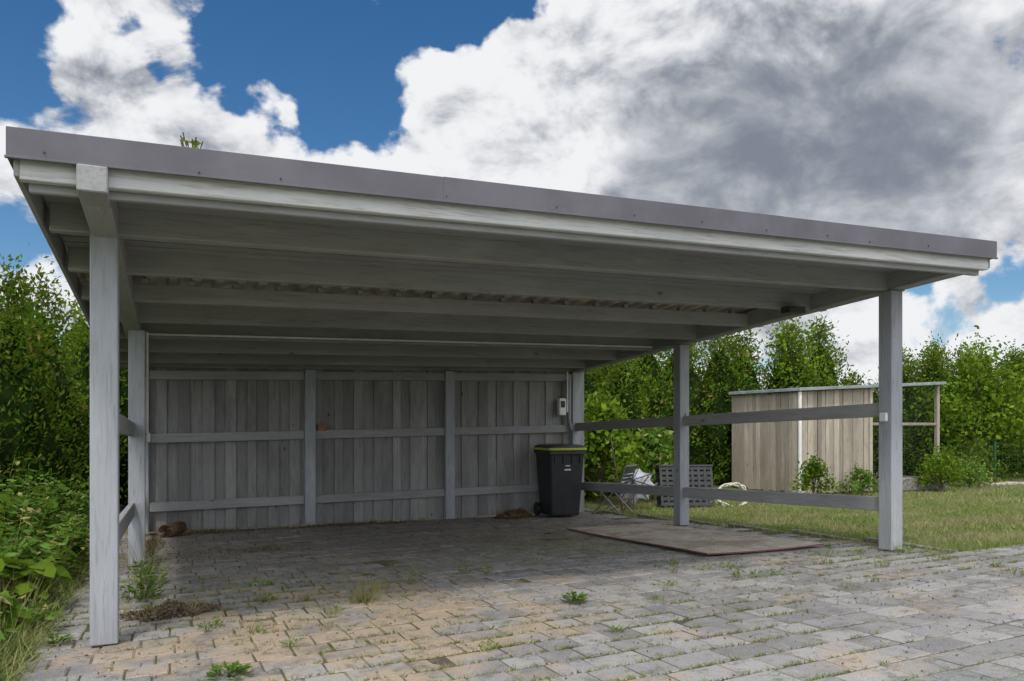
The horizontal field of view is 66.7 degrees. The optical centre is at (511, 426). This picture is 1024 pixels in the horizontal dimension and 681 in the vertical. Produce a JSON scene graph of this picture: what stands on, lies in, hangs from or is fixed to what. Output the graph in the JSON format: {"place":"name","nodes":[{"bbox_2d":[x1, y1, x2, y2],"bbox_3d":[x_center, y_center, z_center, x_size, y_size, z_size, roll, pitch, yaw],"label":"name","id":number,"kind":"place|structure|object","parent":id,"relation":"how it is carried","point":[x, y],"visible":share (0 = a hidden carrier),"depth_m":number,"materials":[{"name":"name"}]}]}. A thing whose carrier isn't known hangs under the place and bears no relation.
{"place":"outdoors","nodes":[
{"label":"outdoors","id":0,"kind":"place"},
{"bbox_2d":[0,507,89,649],"bbox_3d":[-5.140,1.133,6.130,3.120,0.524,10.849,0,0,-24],"label":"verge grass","id":1,"kind":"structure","parent":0,"point":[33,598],"depth_m":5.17,"materials":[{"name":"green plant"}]},
{"bbox_2d":[0,0,1023,391],"label":"sky","id":2,"kind":"structure","parent":0,"point":[906,115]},
{"bbox_2d":[1,471,1023,648],"bbox_3d":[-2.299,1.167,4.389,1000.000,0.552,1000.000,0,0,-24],"label":"ground","id":3,"kind":"structure","parent":0,"point":[716,486],"depth_m":10.66,"materials":[{"name":"green plant"}]},
{"bbox_2d":[0,454,89,662],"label":"nettle patch","id":4,"kind":"object","parent":3,"relation":"on","point":[32,517],"visible":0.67,"depth_m":6.75,"materials":[{"name":"green plant"}]},
{"bbox_2d":[0,486,89,634],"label":"burdock patch","id":5,"kind":"object","parent":3,"relation":"on","point":[53,570],"visible":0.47,"depth_m":5.30,"materials":[{"name":"green plant"}]},
{"bbox_2d":[0,513,89,652],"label":"dry verge grass","id":6,"kind":"structure","parent":3,"relation":"on","point":[30,603],"depth_m":4.84,"materials":[{"name":"green plant"}]},
{"bbox_2d":[0,536,125,680],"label":"kerb weeds","id":7,"kind":"object","parent":3,"relation":"on","point":[31,636],"visible":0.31,"depth_m":4.43,"materials":[{"name":"green plant"}]},
{"bbox_2d":[0,242,127,527],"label":"thuja shrub","id":8,"kind":"object","parent":3,"relation":"on","point":[44,401],"visible":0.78,"depth_m":9.73,"materials":[{"name":"green plant"}]},
{"bbox_2d":[48,299,1023,508],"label":"thuja hedge","id":9,"kind":"object","parent":3,"relation":"on","point":[724,373],"visible":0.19,"depth_m":19.03,"materials":[{"name":"green plant"}]},
{"bbox_2d":[592,464,636,513],"bbox_3d":[1.591,0.979,12.064,0.572,0.770,0.462,0,0,31],"label":"folding garden chair","id":10,"kind":"object","parent":3,"relation":"on","point":[632,469],"visible":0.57,"depth_m":11.97,"materials":[{"name":"metal"}]},
{"bbox_2d":[584,382,650,504],"bbox_3d":[1.520,0.318,13.962,1.975,2.222,2.017,0,0,-24],"label":"elder shrub","id":11,"kind":"object","parent":3,"relation":"on","point":[596,441],"visible":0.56,"depth_m":13.83,"materials":[{"name":"green plant"}]},
{"bbox_2d":[584,357,673,497],"bbox_3d":[1.693,-0.128,15.530,2.559,3.919,4.149,0,0,37],"label":"thuja shrub","id":12,"kind":"object","parent":3,"relation":"on","point":[624,386],"visible":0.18,"depth_m":15.94,"materials":[{"name":"green plant"}]},
{"bbox_2d":[610,435,657,511],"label":"wooden stakes","id":13,"kind":"object","parent":3,"relation":"on","point":[626,501],"visible":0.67,"depth_m":12.59,"materials":[{"name":"brown wood"}]},
{"bbox_2d":[621,468,653,505],"bbox_3d":[2.069,0.997,12.960,0.562,0.613,0.592,0,0,-16],"label":"garden parasol","id":14,"kind":"object","parent":3,"relation":"on","point":[639,477],"visible":0.42,"depth_m":12.78,"materials":[{"name":"grey fabric"}]},
{"bbox_2d":[622,417,673,500],"bbox_3d":[2.744,0.623,14.775,1.534,1.612,1.760,0,0,15],"label":"elder shrub","id":15,"kind":"object","parent":3,"relation":"on","point":[651,460],"visible":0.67,"depth_m":14.62,"materials":[{"name":"green plant"}]},
{"bbox_2d":[655,465,714,507],"bbox_3d":[2.993,1.047,13.484,0.940,0.710,0.342,0,-14,-2],"label":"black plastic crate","id":16,"kind":"object","parent":3,"relation":"on","point":[699,477],"visible":0.65,"depth_m":13.38,"materials":[{"name":"grey plastic"}]},
{"bbox_2d":[716,482,747,505],"bbox_3d":[3.851,1.205,13.544,0.617,0.484,0.155,0,-20,-4],"label":"garden hose","id":17,"kind":"object","parent":3,"relation":"on","point":[737,485],"visible":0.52,"depth_m":13.56,"materials":[{"name":"white rubber"}]},
{"bbox_2d":[584,473,1023,551],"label":"lawn grass","id":18,"kind":"structure","parent":3,"relation":"on","point":[1008,510],"depth_m":10.99,"materials":[{"name":"green plant"}]},
{"bbox_2d":[588,508,1023,552],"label":"lawn edge grass","id":19,"kind":"structure","parent":3,"relation":"on","point":[985,546],"depth_m":7.67,"materials":[{"name":"green plant"}]},
{"bbox_2d":[748,317,875,394],"bbox_3d":[7.037,-0.821,19.328,3.617,4.541,3.367,0,0,19],"label":"birch tree","id":20,"kind":"object","parent":3,"relation":"on","point":[790,369],"visible":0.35,"depth_m":19.13,"materials":[{"name":"green plant"}]},
{"bbox_2d":[785,451,845,493],"bbox_3d":[5.850,0.956,14.940,0.948,0.985,0.920,0,0,-24],"label":"garden shrub","id":21,"kind":"object","parent":3,"relation":"on","point":[813,471],"visible":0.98,"depth_m":14.89,"materials":[{"name":"green plant"}]},
{"bbox_2d":[729,382,946,492],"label":"garden shed","id":22,"kind":"structure","parent":3,"relation":"on","point":[766,456],"depth_m":16.60,"materials":[{"name":"brown wood"}]},
{"bbox_2d":[837,461,878,495],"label":"garden shrub","id":23,"kind":"object","parent":3,"relation":"on","point":[861,476],"visible":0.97,"depth_m":15.92,"materials":[{"name":"green plant"}]},
{"bbox_2d":[909,443,970,490],"bbox_3d":[9.264,0.900,16.689,1.286,1.098,1.176,0,0,-24],"label":"garden shrub","id":24,"kind":"object","parent":3,"relation":"on","point":[944,474],"visible":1,"depth_m":16.66,"materials":[{"name":"green plant"}]},
{"bbox_2d":[902,325,1023,477],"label":"deciduous tree","id":25,"kind":"object","parent":3,"relation":"on","point":[976,401],"visible":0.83,"depth_m":20.77,"materials":[{"name":"green plant"}]},
{"bbox_2d":[918,432,1017,482],"bbox_3d":[11.914,0.789,20.138,2.220,1.319,2.460,0,0,44],"label":"garden shrub","id":26,"kind":"object","parent":3,"relation":"on","point":[986,460],"visible":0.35,"depth_m":19.85,"materials":[{"name":"green plant"}]},
{"bbox_2d":[949,452,1000,486],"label":"garden shrub","id":27,"kind":"object","parent":3,"relation":"on","point":[975,469],"visible":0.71,"depth_m":18.15,"materials":[{"name":"green plant"}]},
{"bbox_2d":[933,441,1023,481],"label":"wire fence","id":28,"kind":"object","parent":3,"relation":"on","point":[995,450],"visible":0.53,"depth_m":19.57,"materials":[{"name":"metal"}]},
{"bbox_2d":[984,482,1023,485],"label":"stone border","id":29,"kind":"object","parent":3,"relation":"on","point":[1009,483],"visible":0.64,"depth_m":18.58,"materials":[{"name":"white stone"}]},
{"bbox_2d":[989,443,1023,476],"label":"garden shrub","id":30,"kind":"object","parent":3,"relation":"on","point":[1021,458],"visible":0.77,"depth_m":21.34,"materials":[{"name":"green plant"}]},
{"bbox_2d":[994,344,1023,472],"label":"deciduous tree","id":31,"kind":"object","parent":3,"relation":"on","point":[1019,417],"visible":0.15,"depth_m":22.65,"materials":[{"name":"green plant"}]},
{"bbox_2d":[3,509,1023,680],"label":"block paving","id":32,"kind":"structure","parent":0,"point":[1001,654],"depth_m":4.83,"materials":[{"name":"grey stone"}]},
{"bbox_2d":[42,630,73,644],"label":"weed plant","id":33,"kind":"object","parent":32,"relation":"on","point":[57,638],"visible":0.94,"depth_m":4.39,"materials":[{"name":"green plant"}]},
{"bbox_2d":[87,521,175,602],"bbox_3d":[-2.712,0.950,5.611,0.633,0.628,0.704,0,0,6],"label":"weed plant","id":34,"kind":"object","parent":32,"relation":"on","point":[140,584],"visible":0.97,"depth_m":5.63,"materials":[{"name":"green plant"}]},
{"bbox_2d":[124,532,167,557],"bbox_3d":[-3.958,1.269,8.399,0.654,0.161,1.848,0,0,-24],"label":"leaf litter pile","id":35,"kind":"object","parent":32,"relation":"on","point":[150,549],"visible":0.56,"depth_m":8.45,"materials":[{"name":"brown plant"}]},
{"bbox_2d":[121,530,171,571],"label":"weed plant","id":36,"kind":"object","parent":32,"relation":"on","point":[136,562],"visible":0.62,"depth_m":6.81,"materials":[{"name":"green plant"}]},
{"bbox_2d":[127,523,185,585],"bbox_3d":[-2.897,0.990,6.227,0.798,0.571,0.491,0,0,44],"label":"weed plant","id":37,"kind":"object","parent":32,"relation":"on","point":[157,572],"visible":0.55,"depth_m":6.21,"materials":[{"name":"green plant"}]},
{"bbox_2d":[119,591,221,621],"bbox_3d":[-2.255,1.160,5.067,0.651,0.182,0.586,0,0,-4],"label":"leaf pile","id":38,"kind":"object","parent":32,"relation":"on","point":[149,614],"visible":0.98,"depth_m":5.05,"materials":[{"name":"brown plant"}]},
{"bbox_2d":[157,521,186,537],"bbox_3d":[-4.189,1.268,9.579,0.190,0.156,0.380,0,0,6],"label":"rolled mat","id":39,"kind":"object","parent":32,"relation":"on","point":[176,527],"visible":0.96,"depth_m":9.47,"materials":[{"name":"brown fabric"}]},
{"bbox_2d":[146,525,255,536],"bbox_3d":[-3.942,1.297,9.756,1.455,0.134,0.586,0,0,-24],"label":"leaf litter pile","id":40,"kind":"object","parent":32,"relation":"on","point":[207,530],"visible":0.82,"depth_m":9.80,"materials":[{"name":"brown plant"}]},
{"bbox_2d":[191,615,228,630],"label":"weed plant","id":41,"kind":"object","parent":32,"relation":"on","point":[215,623],"visible":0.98,"depth_m":4.71,"materials":[{"name":"green plant"}]},
{"bbox_2d":[204,660,252,679],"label":"weed plant","id":42,"kind":"object","parent":32,"relation":"on","point":[238,666],"visible":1,"depth_m":3.72,"materials":[{"name":"green plant"}]},
{"bbox_2d":[239,616,265,634],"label":"weed plant","id":43,"kind":"object","parent":32,"relation":"on","point":[255,628],"visible":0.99,"depth_m":4.54,"materials":[{"name":"green plant"}]},
{"bbox_2d":[248,573,276,586],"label":"weed plant","id":44,"kind":"object","parent":32,"relation":"on","point":[267,582],"visible":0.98,"depth_m":6.05,"materials":[{"name":"green plant"}]},
{"bbox_2d":[248,585,281,604],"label":"weed plant","id":45,"kind":"object","parent":32,"relation":"on","point":[263,598],"visible":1,"depth_m":5.46,"materials":[{"name":"green plant"}]},
{"bbox_2d":[226,539,305,552],"bbox_3d":[-2.543,1.254,8.228,0.907,0.110,0.520,0,0,-3],"label":"leaf litter pile","id":46,"kind":"object","parent":32,"relation":"on","point":[270,547],"visible":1,"depth_m":8.17,"materials":[{"name":"brown plant"}]},
{"bbox_2d":[271,634,303,650],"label":"weed plant","id":47,"kind":"object","parent":32,"relation":"on","point":[289,644],"visible":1,"depth_m":4.22,"materials":[{"name":"green plant"}]},
{"bbox_2d":[299,591,310,601],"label":"weed plant","id":48,"kind":"object","parent":32,"relation":"on","point":[305,598],"visible":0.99,"depth_m":5.45,"materials":[{"name":"green plant"}]},
{"bbox_2d":[315,614,334,630],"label":"weed plant","id":49,"kind":"object","parent":32,"relation":"on","point":[325,622],"visible":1,"depth_m":4.63,"materials":[{"name":"green plant"}]},
{"bbox_2d":[320,598,346,616],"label":"weed plant","id":50,"kind":"object","parent":32,"relation":"on","point":[334,611],"visible":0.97,"depth_m":5.01,"materials":[{"name":"green plant"}]},
{"bbox_2d":[234,517,445,529],"bbox_3d":[-2.204,1.299,10.534,2.970,0.134,0.756,0,0,-24],"label":"leaf litter pile","id":51,"kind":"object","parent":32,"relation":"on","point":[352,523],"visible":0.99,"depth_m":10.62,"materials":[{"name":"brown plant"}]},
{"bbox_2d":[338,578,392,604],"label":"weed plant","id":52,"kind":"object","parent":32,"relation":"on","point":[362,596],"visible":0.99,"depth_m":5.33,"materials":[{"name":"green plant"}]},
{"bbox_2d":[359,575,397,591],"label":"weed plant","id":53,"kind":"object","parent":32,"relation":"on","point":[377,586],"visible":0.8,"depth_m":5.78,"materials":[{"name":"green plant"}]},
{"bbox_2d":[404,575,422,583],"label":"weed plant","id":54,"kind":"object","parent":32,"relation":"on","point":[409,580],"visible":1,"depth_m":6.02,"materials":[{"name":"green plant"}]},
{"bbox_2d":[405,566,428,575],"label":"weed plant","id":55,"kind":"object","parent":32,"relation":"on","point":[413,572],"visible":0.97,"depth_m":6.38,"materials":[{"name":"green plant"}]},
{"bbox_2d":[458,565,474,573],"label":"weed plant","id":56,"kind":"object","parent":32,"relation":"on","point":[462,569],"visible":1,"depth_m":6.43,"materials":[{"name":"green plant"}]},
{"bbox_2d":[477,562,490,574],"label":"weed plant","id":57,"kind":"object","parent":32,"relation":"on","point":[486,572],"visible":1,"depth_m":6.32,"materials":[{"name":"green plant"}]},
{"bbox_2d":[474,633,498,652],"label":"weed plant","id":58,"kind":"object","parent":32,"relation":"on","point":[490,644],"visible":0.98,"depth_m":4.03,"materials":[{"name":"green plant"}]},
{"bbox_2d":[480,559,494,570],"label":"weed plant","id":59,"kind":"object","parent":32,"relation":"on","point":[486,567],"visible":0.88,"depth_m":6.58,"materials":[{"name":"green plant"}]},
{"bbox_2d":[4,126,997,646],"bbox_3d":[-0.612,-0.059,8.080,6.785,2.864,7.030,0,0,-24],"label":"carport","id":60,"kind":"object","parent":32,"relation":"on","point":[426,346],"visible":0.92,"depth_m":6.89,"materials":[{"name":"paint"}]},
{"bbox_2d":[180,132,202,148],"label":"roof seedling","id":61,"kind":"object","parent":60,"relation":"on","point":[195,143],"visible":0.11,"depth_m":4.26,"materials":[{"name":"green plant"}]},
{"bbox_2d":[317,424,326,430],"bbox_3d":[-2.598,0.017,10.616,0.120,0.085,0.060,0,0,-24],"label":"brick","id":62,"kind":"object","parent":60,"relation":"attached to","point":[321,427],"visible":1,"depth_m":10.59,"materials":[{"name":"brown brick"}]},
{"bbox_2d":[561,306,804,406],"bbox_3d":[1.734,-0.721,9.720,0.205,0.860,4.958,0,0,-24],"label":"meter window and luminaire","id":63,"kind":"structure","parent":60,"relation":"in","point":[793,310],"depth_m":7.47,"materials":[{"name":"plastic"}]},
{"bbox_2d":[489,505,533,518],"bbox_3d":[0.010,1.259,11.402,0.685,0.232,0.865,0,0,40],"label":"bark pile","id":64,"kind":"object","parent":32,"relation":"on","point":[519,513],"visible":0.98,"depth_m":11.34,"materials":[{"name":"brown wood"}]},
{"bbox_2d":[25,523,1023,680],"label":"joint weeds","id":65,"kind":"object","parent":32,"relation":"on","point":[619,639],"visible":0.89,"depth_m":4.89,"materials":[{"name":"green plant"}]},
{"bbox_2d":[42,514,1023,680],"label":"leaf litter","id":66,"kind":"object","parent":32,"relation":"on","point":[376,672],"visible":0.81,"depth_m":5.38,"materials":[{"name":"brown plant"}]},
{"bbox_2d":[533,444,586,515],"bbox_3d":[0.703,0.802,11.615,0.615,1.079,0.730,0,0,-20],"label":"wheelie bin","id":67,"kind":"object","parent":32,"relation":"on","point":[559,470],"visible":1,"depth_m":11.36,"materials":[{"name":"black plastic"}]},
{"bbox_2d":[560,585,594,603],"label":"weed plant","id":68,"kind":"object","parent":32,"relation":"on","point":[580,596],"visible":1,"depth_m":5.12,"materials":[{"name":"green plant"}]},
{"bbox_2d":[605,619,637,634],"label":"weed plant","id":69,"kind":"object","parent":32,"relation":"on","point":[614,630],"visible":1,"depth_m":4.29,"materials":[{"name":"green plant"}]},
{"bbox_2d":[644,589,666,600],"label":"weed plant","id":70,"kind":"object","parent":32,"relation":"on","point":[655,599],"visible":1,"depth_m":5.09,"materials":[{"name":"green plant"}]},
{"bbox_2d":[652,570,680,586],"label":"weed plant","id":71,"kind":"object","parent":32,"relation":"on","point":[668,583],"visible":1,"depth_m":5.59,"materials":[{"name":"green plant"}]},
{"bbox_2d":[666,555,680,564],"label":"weed plant","id":72,"kind":"object","parent":32,"relation":"on","point":[673,562],"visible":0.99,"depth_m":6.53,"materials":[{"name":"green plant"}]},
{"bbox_2d":[567,523,823,554],"bbox_3d":[1.792,1.174,8.378,1.254,0.165,2.914,0,0,-22],"label":"plywood sheet","id":73,"kind":"object","parent":32,"relation":"on","point":[678,537],"visible":1,"depth_m":7.99,"materials":[{"name":"grey wood"}]},
{"bbox_2d":[692,562,711,570],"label":"weed plant","id":74,"kind":"object","parent":32,"relation":"on","point":[705,566],"visible":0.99,"depth_m":6.23,"materials":[{"name":"green plant"}]},
{"bbox_2d":[712,559,745,569],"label":"weed plant","id":75,"kind":"object","parent":32,"relation":"on","point":[726,564],"visible":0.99,"depth_m":6.25,"materials":[{"name":"green plant"}]},
{"bbox_2d":[729,566,768,578],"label":"weed plant","id":76,"kind":"object","parent":32,"relation":"on","point":[738,572],"visible":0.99,"depth_m":5.84,"materials":[{"name":"green plant"}]},
{"bbox_2d":[811,553,839,564],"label":"weed plant","id":77,"kind":"object","parent":32,"relation":"on","point":[824,561],"visible":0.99,"depth_m":6.30,"materials":[{"name":"green plant"}]},
{"bbox_2d":[812,546,839,555],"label":"weed plant","id":78,"kind":"object","parent":32,"relation":"on","point":[827,552],"visible":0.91,"depth_m":6.80,"materials":[{"name":"green plant"}]},
{"bbox_2d":[841,581,864,591],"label":"weed plant","id":79,"kind":"object","parent":32,"relation":"on","point":[847,586],"visible":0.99,"depth_m":5.20,"materials":[{"name":"green plant"}]},
{"bbox_2d":[855,547,869,553],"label":"weed plant","id":80,"kind":"object","parent":32,"relation":"on","point":[859,551],"visible":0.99,"depth_m":6.80,"materials":[{"name":"green plant"}]},
{"bbox_2d":[866,573,880,581],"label":"weed plant","id":81,"kind":"object","parent":32,"relation":"on","point":[878,578],"visible":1,"depth_m":5.46,"materials":[{"name":"green plant"}]},
{"bbox_2d":[874,558,894,566],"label":"weed plant","id":82,"kind":"object","parent":32,"relation":"on","point":[881,562],"visible":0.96,"depth_m":6.09,"materials":[{"name":"green plant"}]},
{"bbox_2d":[888,542,914,552],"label":"weed plant","id":83,"kind":"object","parent":32,"relation":"on","point":[902,549],"visible":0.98,"depth_m":6.79,"materials":[{"name":"green plant"}]},
{"bbox_2d":[921,550,957,560],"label":"weed plant","id":84,"kind":"object","parent":32,"relation":"on","point":[942,556],"visible":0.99,"depth_m":6.31,"materials":[{"name":"green plant"}]},
{"bbox_2d":[988,560,1003,566],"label":"weed plant","id":85,"kind":"object","parent":32,"relation":"on","point":[997,564],"visible":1,"depth_m":5.86,"materials":[{"name":"green plant"}]},
{"bbox_2d":[1000,564,1023,575],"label":"weed plant","id":86,"kind":"object","parent":32,"relation":"on","point":[1013,571],"visible":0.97,"depth_m":5.53,"materials":[{"name":"green plant"}]}
]}

